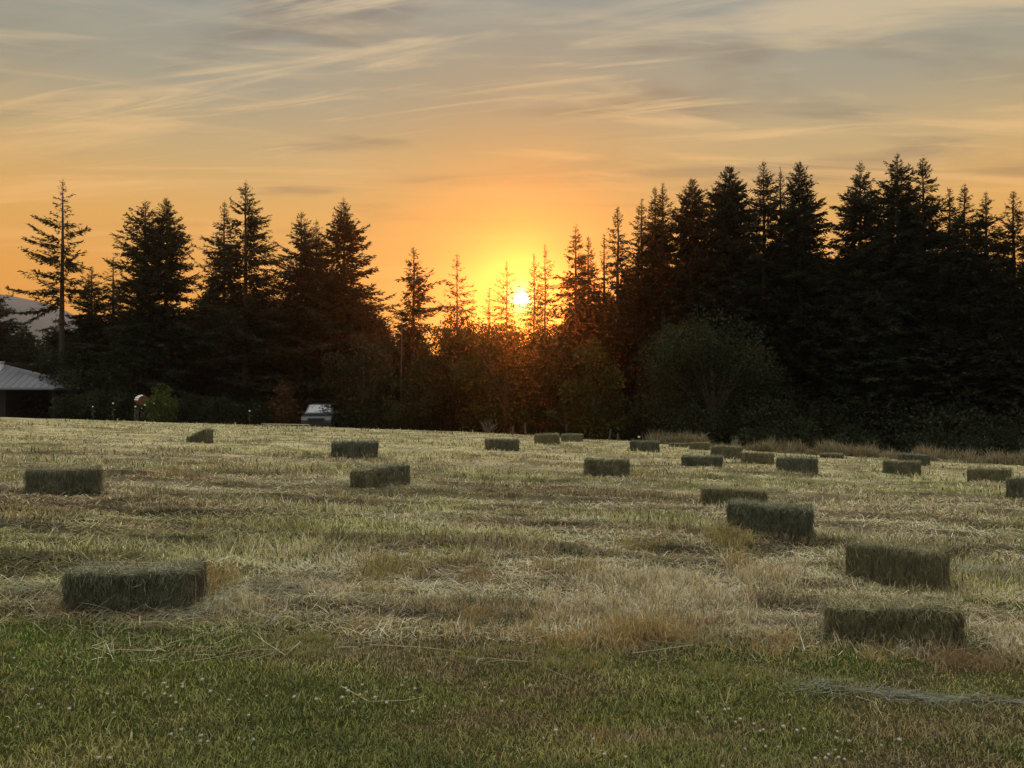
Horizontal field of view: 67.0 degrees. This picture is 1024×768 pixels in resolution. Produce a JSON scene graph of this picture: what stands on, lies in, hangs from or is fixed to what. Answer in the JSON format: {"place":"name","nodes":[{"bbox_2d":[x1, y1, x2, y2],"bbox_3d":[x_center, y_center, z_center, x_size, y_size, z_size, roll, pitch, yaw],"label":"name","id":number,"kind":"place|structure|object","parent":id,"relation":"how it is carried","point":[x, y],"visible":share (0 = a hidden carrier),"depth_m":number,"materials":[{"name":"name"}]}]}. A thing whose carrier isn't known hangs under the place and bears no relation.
{"place":"outdoors","nodes":[
{"label":"outdoors","id":0,"kind":"place"},
{"bbox_2d":[0,294,78,346],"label":"hill","id":1,"kind":"structure","parent":0,"point":[18,304],"depth_m":298.34,"materials":[{"name":"soil"},{"name":"grass"},{"name":"rock"}]},
{"bbox_2d":[0,417,1023,767],"bbox_3d":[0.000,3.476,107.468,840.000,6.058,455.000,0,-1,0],"label":"ground","id":2,"kind":"structure","parent":0,"point":[422,723],"depth_m":4.70,"materials":[{"name":"beige plant"}]},
{"bbox_2d":[0,293,38,368],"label":"conifer tree","id":3,"kind":"object","parent":2,"relation":"on","point":[6,328],"visible":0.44,"depth_m":55.41,"materials":[{"name":"green plant"}]},
{"bbox_2d":[0,332,54,372],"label":"broadleaf tree","id":4,"kind":"object","parent":2,"relation":"on","point":[26,357],"visible":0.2,"depth_m":57.01,"materials":[{"name":"green plant"}]},
{"bbox_2d":[0,361,93,418],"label":"shed","id":5,"kind":"structure","parent":2,"relation":"on","point":[15,382],"depth_m":51.69,"materials":[{"name":"metal"}]},
{"bbox_2d":[0,182,103,418],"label":"conifer tree","id":6,"kind":"object","parent":2,"relation":"on","point":[69,266],"visible":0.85,"depth_m":53.96,"materials":[{"name":"green plant"}]},
{"bbox_2d":[21,463,106,495],"bbox_3d":[-6.624,1.398,11.450,1.156,0.502,0.523,0,-3,-22],"label":"hay bale","id":7,"kind":"object","parent":2,"relation":"on","point":[56,480],"visible":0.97,"depth_m":11.30,"materials":[{"name":"plant"}]},
{"bbox_2d":[49,392,88,419],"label":"shrub","id":8,"kind":"object","parent":2,"relation":"on","point":[73,409],"visible":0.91,"depth_m":48.13,"materials":[{"name":"green plant"}]},
{"bbox_2d":[26,341,121,418],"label":"broadleaf tree","id":9,"kind":"object","parent":2,"relation":"on","point":[70,382],"visible":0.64,"depth_m":52.94,"materials":[{"name":"green plant"}]},
{"bbox_2d":[54,268,124,419],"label":"conifer tree","id":10,"kind":"object","parent":2,"relation":"on","point":[87,333],"visible":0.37,"depth_m":55.64,"materials":[{"name":"green plant"}]},
{"bbox_2d":[80,388,122,420],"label":"shrub","id":11,"kind":"object","parent":2,"relation":"on","point":[95,396],"visible":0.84,"depth_m":49.05,"materials":[{"name":"green plant"}]},
{"bbox_2d":[92,257,134,373],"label":"conifer tree","id":12,"kind":"object","parent":2,"relation":"on","point":[111,302],"visible":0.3,"depth_m":56.98,"materials":[{"name":"green plant"}]},
{"bbox_2d":[103,391,142,420],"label":"shrub","id":13,"kind":"object","parent":2,"relation":"on","point":[129,403],"visible":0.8,"depth_m":49.26,"materials":[{"name":"green plant"}]},
{"bbox_2d":[91,346,169,420],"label":"broadleaf tree","id":14,"kind":"object","parent":2,"relation":"on","point":[119,386],"visible":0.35,"depth_m":53.14,"materials":[{"name":"green plant"}]},
{"bbox_2d":[55,551,213,613],"bbox_3d":[-2.690,1.408,5.539,1.063,0.417,0.533,1,-1,-1],"label":"hay bale","id":15,"kind":"object","parent":2,"relation":"on","point":[159,585],"visible":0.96,"depth_m":5.38,"materials":[{"name":"plant"}]},
{"bbox_2d":[84,200,195,420],"bbox_3d":[-26.207,-4.259,54.902,7.487,17.814,7.818,0,-1,0],"label":"conifer tree","id":16,"kind":"object","parent":2,"relation":"on","point":[133,267],"visible":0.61,"depth_m":54.08,"materials":[{"name":"green plant"}]},
{"bbox_2d":[134,395,148,420],"bbox_3d":[-22.778,1.502,47.586,0.750,1.670,1.040,0,-1,-38],"label":"barrel","id":17,"kind":"object","parent":2,"relation":"on","point":[138,399],"visible":0.67,"depth_m":47.18,"materials":[{"name":"white paint"}]},
{"bbox_2d":[140,382,178,421],"bbox_3d":[-21.195,1.230,46.474,2.169,2.741,2.228,0,-1,-26],"label":"shrub","id":18,"kind":"object","parent":2,"relation":"on","point":[164,402],"visible":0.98,"depth_m":46.30,"materials":[{"name":"green plant"}]},
{"bbox_2d":[107,198,217,420],"bbox_3d":[-24.731,-4.999,55.512,7.342,17.118,7.170,0,-1,0],"label":"conifer tree","id":19,"kind":"object","parent":2,"relation":"on","point":[174,238],"visible":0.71,"depth_m":54.89,"materials":[{"name":"green plant"}]},
{"bbox_2d":[166,394,212,422],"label":"shrub","id":20,"kind":"object","parent":2,"relation":"on","point":[186,405],"visible":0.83,"depth_m":48.52,"materials":[{"name":"green plant"}]},
{"bbox_2d":[186,427,213,442],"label":"hay bale","id":21,"kind":"object","parent":2,"relation":"on","point":[204,436],"visible":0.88,"depth_m":24.71},
{"bbox_2d":[192,395,245,423],"bbox_3d":[-18.665,1.864,49.384,3.095,2.380,2.872,0,-1,20],"label":"shrub","id":22,"kind":"object","parent":2,"relation":"on","point":[217,418],"visible":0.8,"depth_m":49.08,"materials":[{"name":"green plant"}]},
{"bbox_2d":[189,202,257,419],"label":"conifer tree","id":23,"kind":"object","parent":2,"relation":"on","point":[219,289],"visible":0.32,"depth_m":56.63,"materials":[{"name":"green plant"}]},
{"bbox_2d":[167,182,309,418],"bbox_3d":[-18.808,-5.410,55.110,9.741,18.333,9.446,0,-1,0],"label":"conifer tree","id":24,"kind":"object","parent":2,"relation":"on","point":[244,354],"visible":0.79,"depth_m":54.49,"materials":[{"name":"green plant"}]},
{"bbox_2d":[230,395,275,424],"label":"shrub","id":25,"kind":"object","parent":2,"relation":"on","point":[254,419],"visible":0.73,"depth_m":49.63,"materials":[{"name":"green plant"}]},
{"bbox_2d":[266,379,301,425],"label":"broadleaf tree","id":26,"kind":"object","parent":2,"relation":"on","point":[285,394],"visible":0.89,"depth_m":49.58,"materials":[{"name":"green plant"}]},
{"bbox_2d":[262,423,309,425],"bbox_3d":[-13.592,2.437,46.376,2.900,0.090,0.200,1,-1,3],"label":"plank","id":27,"kind":"object","parent":2,"relation":"on","point":[287,424],"visible":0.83,"depth_m":46.29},
{"bbox_2d":[243,212,348,425],"bbox_3d":[-14.693,-4.301,55.446,8.600,16.285,8.551,0,-1,-31],"label":"conifer tree","id":28,"kind":"object","parent":2,"relation":"on","point":[290,330],"visible":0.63,"depth_m":54.09,"materials":[{"name":"green plant"}]},
{"bbox_2d":[283,220,340,407],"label":"conifer tree","id":29,"kind":"object","parent":2,"relation":"on","point":[316,237],"visible":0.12,"depth_m":56.78,"materials":[{"name":"green plant"}]},
{"bbox_2d":[300,403,340,426],"bbox_3d":[-12.213,2.100,49.539,2.323,1.744,4.750,0,-1,-6],"label":"parked car","id":30,"kind":"object","parent":2,"relation":"on","point":[318,414],"visible":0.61,"depth_m":48.00,"materials":[{"name":"paint"}]},
{"bbox_2d":[272,196,425,427],"bbox_3d":[-11.285,-3.804,54.269,10.600,18.874,11.120,0,-1,0],"label":"conifer tree","id":31,"kind":"object","parent":2,"relation":"on","point":[343,275],"visible":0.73,"depth_m":53.88,"materials":[{"name":"green plant"}]},
{"bbox_2d":[329,438,380,457],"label":"hay bale","id":32,"kind":"object","parent":2,"relation":"on","point":[353,448],"visible":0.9,"depth_m":20.49},
{"bbox_2d":[316,332,399,428],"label":"broadleaf tree","id":33,"kind":"object","parent":2,"relation":"on","point":[376,366],"visible":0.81,"depth_m":49.50,"materials":[{"name":"green plant"}]},
{"bbox_2d":[340,391,398,428],"bbox_3d":[-8.871,1.906,48.800,4.076,2.878,3.906,0,-1,0],"label":"shrub","id":34,"kind":"object","parent":2,"relation":"on","point":[374,411],"visible":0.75,"depth_m":48.41,"materials":[{"name":"green plant"}]},
{"bbox_2d":[347,460,411,488],"bbox_3d":[-2.339,1.606,13.727,0.502,0.522,1.312,0,1,42],"label":"hay bale","id":35,"kind":"object","parent":2,"relation":"on","point":[385,474],"visible":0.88,"depth_m":13.55},
{"bbox_2d":[399,325,406,419],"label":"dead tree","id":36,"kind":"object","parent":2,"relation":"on","point":[401,365],"visible":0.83,"depth_m":49.48,"materials":[{"name":"brown wood"}]},
{"bbox_2d":[383,395,437,430],"bbox_3d":[-6.081,1.986,47.773,3.184,2.648,2.982,0,-1,28],"label":"shrub","id":37,"kind":"object","parent":2,"relation":"on","point":[401,406],"visible":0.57,"depth_m":47.27,"materials":[{"name":"green plant"}]},
{"bbox_2d":[378,247,452,427],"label":"conifer tree","id":38,"kind":"object","parent":2,"relation":"on","point":[413,330],"visible":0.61,"depth_m":52.86,"materials":[{"name":"green plant"}]},
{"bbox_2d":[390,348,450,430],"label":"broadleaf tree","id":39,"kind":"object","parent":2,"relation":"on","point":[426,409],"visible":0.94,"depth_m":47.54,"materials":[{"name":"green plant"}]},
{"bbox_2d":[401,307,503,432],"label":"broadleaf tree","id":40,"kind":"object","parent":2,"relation":"on","point":[455,348],"visible":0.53,"depth_m":49.03,"materials":[{"name":"green plant"}]},
{"bbox_2d":[433,255,482,430],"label":"conifer tree","id":41,"kind":"object","parent":2,"relation":"on","point":[462,310],"visible":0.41,"depth_m":53.97,"materials":[{"name":"green plant"}]},
{"bbox_2d":[480,418,497,432],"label":"bare shrub","id":42,"kind":"object","parent":2,"relation":"on","point":[486,429],"visible":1,"depth_m":43.31,"materials":[{"name":"brown plant"}]},
{"bbox_2d":[468,288,512,431],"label":"conifer tree","id":43,"kind":"object","parent":2,"relation":"on","point":[489,318],"visible":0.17,"depth_m":55.97,"materials":[{"name":"green plant"}]},
{"bbox_2d":[484,437,519,450],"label":"hay bale","id":44,"kind":"object","parent":2,"relation":"on","point":[502,444],"visible":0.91,"depth_m":26.69},
{"bbox_2d":[448,319,561,434],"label":"broadleaf tree","id":45,"kind":"object","parent":2,"relation":"on","point":[507,410],"visible":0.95,"depth_m":46.41,"materials":[{"name":"green plant"}]},
{"bbox_2d":[479,263,534,389],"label":"conifer tree","id":46,"kind":"object","parent":2,"relation":"on","point":[508,314],"visible":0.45,"depth_m":57.02,"materials":[{"name":"green plant"}]},
{"bbox_2d":[0,242,1023,452],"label":"forest","id":47,"kind":"object","parent":2,"relation":"on","point":[941,352],"visible":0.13,"depth_m":44.15,"materials":[{"name":"green plant"}]},
{"bbox_2d":[0,473,1023,719],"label":"cut hay","id":48,"kind":"object","parent":2,"relation":"on","point":[874,693],"visible":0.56,"depth_m":5.30},
{"bbox_2d":[0,418,1023,678],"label":"stubble","id":49,"kind":"object","parent":2,"relation":"on","point":[438,606],"visible":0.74,"depth_m":8.88,"materials":[{"name":"beige plant"}]},
{"bbox_2d":[0,466,1023,703],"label":"grass tufts","id":50,"kind":"object","parent":2,"relation":"on","point":[665,598],"visible":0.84,"depth_m":5.69,"materials":[{"name":"beige plant"}]},
{"bbox_2d":[7,366,1023,456],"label":"undergrowth","id":51,"kind":"object","parent":2,"relation":"on","point":[959,428],"visible":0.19,"depth_m":41.63,"materials":[{"name":"green plant"}]},
{"bbox_2d":[513,254,559,375],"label":"conifer tree","id":52,"kind":"object","parent":2,"relation":"on","point":[529,299],"visible":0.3,"depth_m":58.02,"materials":[{"name":"green plant"}]},
{"bbox_2d":[517,245,564,370],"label":"conifer tree","id":53,"kind":"object","parent":2,"relation":"on","point":[541,313],"visible":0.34,"depth_m":56.03,"materials":[{"name":"green plant"}]},
{"bbox_2d":[534,432,560,444],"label":"hay bale","id":54,"kind":"object","parent":2,"relation":"on","point":[548,438],"visible":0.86,"depth_m":32.75},
{"bbox_2d":[512,326,583,434],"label":"broadleaf tree","id":55,"kind":"object","parent":2,"relation":"on","point":[561,377],"visible":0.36,"depth_m":48.47,"materials":[{"name":"green plant"}]},
{"bbox_2d":[543,397,586,436],"bbox_3d":[3.130,2.003,44.014,2.768,2.802,2.716,0,-1,15],"label":"shrub","id":56,"kind":"object","parent":2,"relation":"on","point":[556,413],"visible":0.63,"depth_m":43.72,"materials":[{"name":"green plant"}]},
{"bbox_2d":[560,432,582,441],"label":"hay bale","id":57,"kind":"object","parent":2,"relation":"on","point":[575,437],"visible":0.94,"depth_m":36.30},
{"bbox_2d":[548,224,604,409],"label":"conifer tree","id":58,"kind":"object","parent":2,"relation":"on","point":[576,313],"visible":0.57,"depth_m":51.87,"materials":[{"name":"green plant"}]},
{"bbox_2d":[566,237,607,379],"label":"conifer tree","id":59,"kind":"object","parent":2,"relation":"on","point":[591,257],"visible":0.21,"depth_m":52.87,"materials":[{"name":"green plant"}]},
{"bbox_2d":[557,336,628,439],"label":"broadleaf tree","id":60,"kind":"object","parent":2,"relation":"on","point":[580,390],"visible":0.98,"depth_m":40.52,"materials":[{"name":"green plant"}]},
{"bbox_2d":[587,234,615,348],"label":"conifer tree","id":61,"kind":"object","parent":2,"relation":"on","point":[603,287],"visible":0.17,"depth_m":52.98,"materials":[{"name":"green plant"}]},
{"bbox_2d":[583,454,630,476],"bbox_3d":[2.240,1.923,18.296,1.235,0.557,0.516,1,-3,3],"label":"hay bale","id":62,"kind":"object","parent":2,"relation":"on","point":[606,467],"visible":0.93,"depth_m":18.12},
{"bbox_2d":[590,207,639,434],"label":"conifer tree","id":63,"kind":"object","parent":2,"relation":"on","point":[619,306],"visible":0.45,"depth_m":50.96,"materials":[{"name":"green plant"}]},
{"bbox_2d":[612,402,663,440],"bbox_3d":[6.561,2.184,40.820,3.002,2.568,2.637,0,-1,-29],"label":"shrub","id":64,"kind":"object","parent":2,"relation":"on","point":[635,425],"visible":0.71,"depth_m":40.60,"materials":[{"name":"green plant"}]},
{"bbox_2d":[611,195,665,430],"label":"conifer tree","id":65,"kind":"object","parent":2,"relation":"on","point":[634,321],"visible":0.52,"depth_m":49.70,"materials":[{"name":"green plant"}]},
{"bbox_2d":[629,439,659,452],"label":"hay bale","id":66,"kind":"object","parent":2,"relation":"on","point":[650,446],"visible":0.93,"depth_m":29.45},
{"bbox_2d":[628,187,673,425],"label":"conifer tree","id":67,"kind":"object","parent":2,"relation":"on","point":[646,315],"visible":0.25,"depth_m":49.68,"materials":[{"name":"green plant"}]},
{"bbox_2d":[631,183,689,431],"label":"conifer tree","id":68,"kind":"object","parent":2,"relation":"on","point":[660,265],"visible":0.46,"depth_m":48.78,"materials":[{"name":"green plant"}]},
{"bbox_2d":[668,442,688,447],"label":"hay bale","id":69,"kind":"object","parent":2,"relation":"on","point":[682,445],"visible":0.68,"depth_m":33.92},
{"bbox_2d":[656,177,726,433],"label":"conifer tree","id":70,"kind":"object","parent":2,"relation":"on","point":[686,300],"visible":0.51,"depth_m":47.57,"materials":[{"name":"green plant"}]},
{"bbox_2d":[689,442,709,449],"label":"hay bale","id":71,"kind":"object","parent":2,"relation":"on","point":[700,446],"visible":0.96,"depth_m":32.66},
{"bbox_2d":[680,453,723,466],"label":"hay bale","id":72,"kind":"object","parent":2,"relation":"on","point":[716,460],"visible":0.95,"depth_m":21.91},
{"bbox_2d":[628,299,798,445],"bbox_3d":[10.326,-0.212,39.932,8.656,8.327,8.528,0,-1,0],"label":"broadleaf tree","id":73,"kind":"object","parent":2,"relation":"on","point":[730,377],"visible":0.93,"depth_m":39.17,"materials":[{"name":"green plant"}]},
{"bbox_2d":[710,443,742,459],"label":"hay bale","id":74,"kind":"object","parent":2,"relation":"on","point":[728,451],"visible":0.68,"depth_m":26.78},
{"bbox_2d":[693,165,768,441],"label":"conifer tree","id":75,"kind":"object","parent":2,"relation":"on","point":[729,241],"visible":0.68,"depth_m":46.40,"materials":[{"name":"green plant"}]},
{"bbox_2d":[698,482,770,507],"bbox_3d":[3.807,1.911,13.288,1.287,0.456,0.528,2,2,4],"label":"hay bale","id":76,"kind":"object","parent":2,"relation":"on","point":[715,494],"visible":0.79,"depth_m":13.14,"materials":[{"name":"plant"}]},
{"bbox_2d":[740,450,774,464],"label":"hay bale","id":77,"kind":"object","parent":2,"relation":"on","point":[767,458],"visible":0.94,"depth_m":24.51},
{"bbox_2d":[730,426,793,448],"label":"shrub","id":78,"kind":"object","parent":2,"relation":"on","point":[758,435],"visible":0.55,"depth_m":34.16,"materials":[{"name":"green plant"}]},
{"bbox_2d":[738,161,802,419],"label":"conifer tree","id":79,"kind":"object","parent":2,"relation":"on","point":[770,252],"visible":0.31,"depth_m":47.69,"materials":[{"name":"green plant"}]},
{"bbox_2d":[723,494,818,538],"bbox_3d":[3.337,1.716,10.031,1.240,0.589,0.538,-1,-1,22],"label":"hay bale","id":80,"kind":"object","parent":2,"relation":"on","point":[785,516],"visible":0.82,"depth_m":9.88,"materials":[{"name":"plant"}]},
{"bbox_2d":[766,165,797,286],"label":"conifer tree","id":81,"kind":"object","parent":2,"relation":"on","point":[780,180],"visible":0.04,"depth_m":49.12,"materials":[{"name":"green plant"}]},
{"bbox_2d":[775,454,818,473],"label":"hay bale","id":82,"kind":"object","parent":2,"relation":"on","point":[809,463],"visible":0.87,"depth_m":21.59},
{"bbox_2d":[758,161,837,433],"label":"conifer tree","id":83,"kind":"object","parent":2,"relation":"on","point":[803,231],"visible":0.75,"depth_m":46.39,"materials":[{"name":"green plant"}]},
{"bbox_2d":[783,414,825,449],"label":"shrub","id":84,"kind":"object","parent":2,"relation":"on","point":[805,433],"visible":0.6,"depth_m":36.62,"materials":[{"name":"green plant"}]},
{"bbox_2d":[819,451,843,458],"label":"hay bale","id":85,"kind":"object","parent":2,"relation":"on","point":[832,455],"visible":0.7,"depth_m":29.55},
{"bbox_2d":[826,425,890,452],"bbox_3d":[15.443,2.748,34.798,2.884,1.858,2.596,0,-1,0],"label":"shrub","id":86,"kind":"object","parent":2,"relation":"on","point":[845,435],"visible":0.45,"depth_m":34.59,"materials":[{"name":"green plant"}]},
{"bbox_2d":[811,160,922,431],"bbox_3d":[20.750,-3.773,46.221,6.826,19.262,6.911,0,-1,0],"label":"conifer tree","id":87,"kind":"object","parent":2,"relation":"on","point":[857,266],"visible":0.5,"depth_m":45.32,"materials":[{"name":"green plant"}]},
{"bbox_2d":[814,584,970,656],"bbox_3d":[2.662,1.625,5.409,1.042,0.442,0.526,-2,1,20],"label":"hay bale","id":88,"kind":"object","parent":2,"relation":"on","point":[895,615],"visible":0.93,"depth_m":5.29,"materials":[{"name":"plant"}]},
{"bbox_2d":[846,153,944,422],"bbox_3d":[22.692,-4.528,46.020,6.579,18.531,6.186,0,-1,0],"label":"conifer tree","id":89,"kind":"object","parent":2,"relation":"on","point":[898,256],"visible":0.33,"depth_m":45.28,"materials":[{"name":"green plant"}]},
{"bbox_2d":[842,534,954,592],"bbox_3d":[3.656,1.683,7.354,0.544,0.562,1.022,4,-4,-43],"label":"hay bale","id":90,"kind":"object","parent":2,"relation":"on","point":[902,564],"visible":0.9,"depth_m":7.21,"materials":[{"name":"plant"}]},
{"bbox_2d":[881,458,922,475],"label":"hay bale","id":91,"kind":"object","parent":2,"relation":"on","point":[907,467],"visible":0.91,"depth_m":22.14},
{"bbox_2d":[898,452,930,466],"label":"hay bale","id":92,"kind":"object","parent":2,"relation":"on","point":[925,459],"visible":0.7,"depth_m":26.38},
{"bbox_2d":[889,155,976,409],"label":"conifer tree","id":93,"kind":"object","parent":2,"relation":"on","point":[931,280],"visible":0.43,"depth_m":44.80,"materials":[{"name":"green plant"}]},
{"bbox_2d":[896,430,983,456],"bbox_3d":[18.499,2.826,33.263,3.495,1.737,3.238,0,-1,35],"label":"shrub","id":94,"kind":"object","parent":2,"relation":"on","point":[941,442],"visible":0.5,"depth_m":33.16,"materials":[{"name":"green plant"}]},
{"bbox_2d":[926,189,968,301],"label":"conifer tree","id":95,"kind":"object","parent":2,"relation":"on","point":[948,194],"visible":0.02,"depth_m":46.09,"materials":[{"name":"green plant"}]},
{"bbox_2d":[929,185,1000,433],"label":"conifer tree","id":96,"kind":"object","parent":2,"relation":"on","point":[960,246],"visible":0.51,"depth_m":43.62,"materials":[{"name":"green plant"}]},
{"bbox_2d":[953,192,1023,434],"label":"conifer tree","id":97,"kind":"object","parent":2,"relation":"on","point":[988,264],"visible":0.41,"depth_m":42.85,"materials":[{"name":"green plant"}]},
{"bbox_2d":[966,464,1012,483],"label":"hay bale","id":98,"kind":"object","parent":2,"relation":"on","point":[992,474],"visible":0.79,"depth_m":20.05},
{"bbox_2d":[971,424,1023,456],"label":"shrub","id":99,"kind":"object","parent":2,"relation":"on","point":[1002,440],"visible":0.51,"depth_m":32.61,"materials":[{"name":"green plant"}]},
{"bbox_2d":[987,191,1023,405],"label":"conifer tree","id":100,"kind":"object","parent":2,"relation":"on","point":[1012,269],"visible":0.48,"depth_m":42.76,"materials":[{"name":"green plant"}]},
{"bbox_2d":[1004,475,1023,498],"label":"hay bale","id":101,"kind":"object","parent":2,"relation":"on","point":[1014,486],"visible":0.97,"depth_m":17.13},
{"bbox_2d":[1007,222,1023,417],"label":"conifer tree","id":102,"kind":"object","parent":2,"relation":"on","point":[1020,286],"visible":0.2,"depth_m":42.39,"materials":[{"name":"green plant"}]},
{"bbox_2d":[0,593,1023,767],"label":"lawn grass","id":103,"kind":"structure","parent":0,"point":[218,744],"depth_m":3.90,"materials":[{"name":"green plant"}]},
{"bbox_2d":[342,686,425,701],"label":"straw stalk","id":104,"kind":"object","parent":103,"relation":"on","point":[391,700],"visible":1,"depth_m":3.90,"materials":[{"name":"beige plant"}]},
{"bbox_2d":[635,640,690,652],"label":"straw stalk","id":105,"kind":"object","parent":103,"relation":"on","point":[665,648],"visible":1,"depth_m":4.96,"materials":[{"name":"beige plant"}]},
{"bbox_2d":[0,0,1023,355],"label":"sky","id":106,"kind":"structure","parent":0,"point":[482,132],"materials":[{"name":"orange"}]},
{"bbox_2d":[640,428,1023,465],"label":"tall grass","id":107,"kind":"structure","parent":0,"point":[989,458],"depth_m":31.88,"materials":[{"name":"plant"}]}
]}

